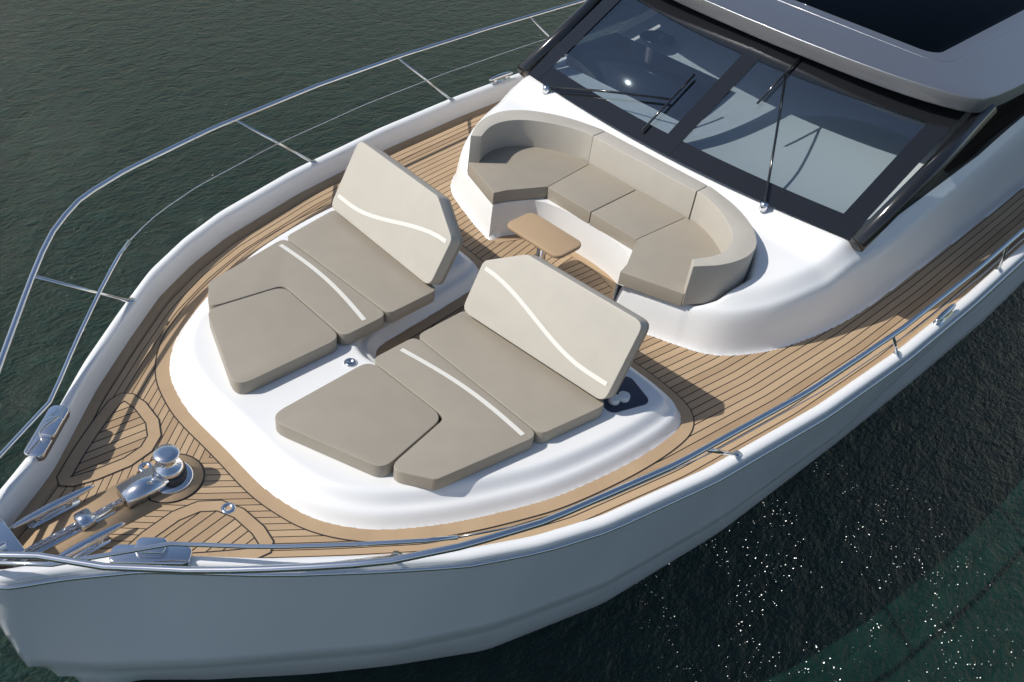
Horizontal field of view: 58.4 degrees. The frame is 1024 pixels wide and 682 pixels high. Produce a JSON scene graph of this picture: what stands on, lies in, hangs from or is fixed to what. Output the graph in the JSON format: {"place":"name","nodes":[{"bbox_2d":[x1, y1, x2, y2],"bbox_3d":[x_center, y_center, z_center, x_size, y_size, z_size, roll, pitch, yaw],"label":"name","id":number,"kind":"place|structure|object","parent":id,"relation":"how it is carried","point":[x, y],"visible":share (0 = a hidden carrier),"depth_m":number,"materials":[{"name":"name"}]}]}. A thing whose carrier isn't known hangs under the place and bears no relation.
{"place":"outdoors","nodes":[
{"label":"outdoors","id":0,"kind":"place"},
{"bbox_2d":[0,0,1023,681],"bbox_3d":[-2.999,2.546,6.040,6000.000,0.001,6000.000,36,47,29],"label":"sea water","id":1,"kind":"structure","parent":0,"point":[884,542],"depth_m":9.42,"materials":[{"name":"green liquid"}]},
{"bbox_2d":[0,57,1023,681],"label":"hull","id":2,"kind":"object","parent":1,"relation":"on","point":[150,627],"visible":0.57,"depth_m":5.71,"materials":[{"name":"white plastic"}]},
{"bbox_2d":[0,405,192,569],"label":"bow fittings","id":3,"kind":"object","parent":2,"relation":"on","point":[40,444],"visible":0.84,"depth_m":4.91,"materials":[{"name":"silver metal"}]},
{"bbox_2d":[489,71,512,85],"bbox_3d":[-0.119,-2.841,9.876,0.060,0.089,0.361,35,47,28],"label":"mooring cleat","id":4,"kind":"object","parent":2,"relation":"on","point":[495,80],"visible":1,"depth_m":9.86,"materials":[{"name":"silver metal"}]},
{"bbox_2d":[0,0,1023,573],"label":"guard rails","id":5,"kind":"object","parent":2,"relation":"on","point":[54,560],"visible":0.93,"depth_m":5.31,"materials":[{"name":"silver metal"}]},
{"bbox_2d":[0,257,1023,589],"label":"rub rail","id":6,"kind":"object","parent":2,"relation":"on","point":[530,553],"visible":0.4,"depth_m":5.29,"materials":[{"name":"silver metal"}]},
{"bbox_2d":[16,109,1023,557],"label":"teak deck","id":7,"kind":"structure","parent":2,"relation":"on","point":[720,395],"depth_m":6.96,"materials":[{"name":"brown wood"}]},
{"bbox_2d":[9,484,94,529],"bbox_3d":[-2.638,0.963,5.257,0.060,0.089,0.501,36,47,29],"label":"bow cleat","id":8,"kind":"object","parent":7,"relation":"on","point":[50,511],"visible":0.98,"depth_m":5.25,"materials":[{"name":"silver metal"}]},
{"bbox_2d":[47,521,125,561],"bbox_3d":[-2.381,1.147,5.084,0.060,0.089,0.501,36,47,29],"label":"bow cleat","id":9,"kind":"object","parent":7,"relation":"on","point":[89,545],"visible":0.68,"depth_m":5.11,"materials":[{"name":"silver metal"}]},
{"bbox_2d":[11,101,1023,567],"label":"deck border trim","id":10,"kind":"structure","parent":7,"relation":"on","point":[121,431],"depth_m":5.71,"materials":[{"name":"brown"}]},
{"bbox_2d":[13,497,124,567],"bbox_3d":[-2.541,1.083,5.154,0.110,0.060,0.794,36,47,29],"label":"anchor chain","id":11,"kind":"object","parent":10,"relation":"on","point":[86,519],"visible":0.78,"depth_m":5.20,"materials":[{"name":"silver metal"}]},
{"bbox_2d":[138,461,152,471],"bbox_3d":[-2.247,0.771,5.612,0.089,0.012,0.090,36,47,29],"label":"ring","id":12,"kind":"object","parent":10,"relation":"on","point":[141,465],"visible":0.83,"depth_m":5.62,"materials":[{"name":"silver metal"}]},
{"bbox_2d":[116,444,193,509],"bbox_3d":[-2.122,0.780,5.452,0.270,0.232,0.435,36,47,29],"label":"anchor windlass","id":13,"kind":"object","parent":10,"relation":"on","point":[169,471],"visible":1,"depth_m":5.44,"materials":[{"name":"silver metal"}]},
{"bbox_2d":[220,502,235,513],"bbox_3d":[-1.688,0.994,5.448,0.089,0.012,0.090,36,47,29],"label":"ring","id":14,"kind":"object","parent":10,"relation":"on","point":[231,510],"visible":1,"depth_m":5.44,"materials":[{"name":"silver metal"}]},
{"bbox_2d":[508,213,580,259],"bbox_3d":[0.229,-0.671,7.390,0.580,0.475,0.320,36,47,29],"label":"teak table","id":15,"kind":"object","parent":7,"relation":"on","point":[543,236],"visible":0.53,"depth_m":7.22,"materials":[{"name":"brown wood"}]},
{"bbox_2d":[169,8,1023,529],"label":"deck mouldings","id":16,"kind":"object","parent":7,"relation":"on","point":[837,152],"visible":0.31,"depth_m":7.21,"materials":[{"name":"white plastic"}]},
{"bbox_2d":[208,142,462,393],"bbox_3d":[-1.457,-0.649,6.716,1.432,0.781,2.188,36,47,29],"label":"sun lounger","id":17,"kind":"object","parent":16,"relation":"on","point":[377,247],"visible":0.98,"depth_m":6.77,"materials":[{"name":"beige fabric"}]},
{"bbox_2d":[344,358,356,366],"bbox_3d":[-1.108,0.145,6.278,0.089,0.012,0.090,36,47,29],"label":"deck fitting","id":18,"kind":"object","parent":16,"relation":"on","point":[350,362],"visible":1,"depth_m":6.27,"materials":[{"name":"silver metal"}]},
{"bbox_2d":[275,255,648,489],"bbox_3d":[-0.224,0.240,5.886,1.432,0.781,2.188,36,47,29],"label":"sun lounger","id":19,"kind":"object","parent":16,"relation":"on","point":[520,354],"visible":0.92,"depth_m":6.04,"materials":[{"name":"beige fabric"}]},
{"bbox_2d":[467,110,756,305],"bbox_3d":[0.758,-1.058,7.761,2.717,0.725,1.256,36,47,29],"label":"foredeck sofa","id":20,"kind":"object","parent":16,"relation":"on","point":[610,202],"visible":0.98,"depth_m":7.76,"materials":[{"name":"beige fabric"}]},
{"bbox_2d":[517,0,996,251],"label":"windscreen","id":21,"kind":"object","parent":16,"relation":"on","point":[542,59],"visible":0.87,"depth_m":7.83,"materials":[{"name":"black glass"}]},
{"bbox_2d":[542,55,801,211],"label":"windshield wipers","id":22,"kind":"object","parent":21,"relation":"on","point":[763,205],"visible":0.98,"depth_m":8.03,"materials":[{"name":"black metal"}]},
{"bbox_2d":[583,0,1023,213],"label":"side window","id":23,"kind":"structure","parent":16,"relation":"on","point":[1005,117],"depth_m":8.15,"materials":[{"name":"black glass"}]},
{"bbox_2d":[674,0,1023,112],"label":"roof","id":24,"kind":"structure","parent":23,"relation":"on","point":[964,55],"depth_m":8.18,"materials":[{"name":"grey"}]},
{"bbox_2d":[566,30,729,120],"bbox_3d":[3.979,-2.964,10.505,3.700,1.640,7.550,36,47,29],"label":"dashboard","id":25,"kind":"object","parent":7,"relation":"on","point":[618,62],"visible":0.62,"depth_m":8.88,"materials":[{"name":"grey"}]},
{"bbox_2d":[933,303,955,325],"bbox_3d":[3.516,-0.220,7.430,0.361,0.089,0.060,-29,53,-36],"label":"mooring cleat","id":26,"kind":"object","parent":2,"relation":"on","point":[944,315],"visible":1,"depth_m":7.39,"materials":[{"name":"silver metal"}]}
]}

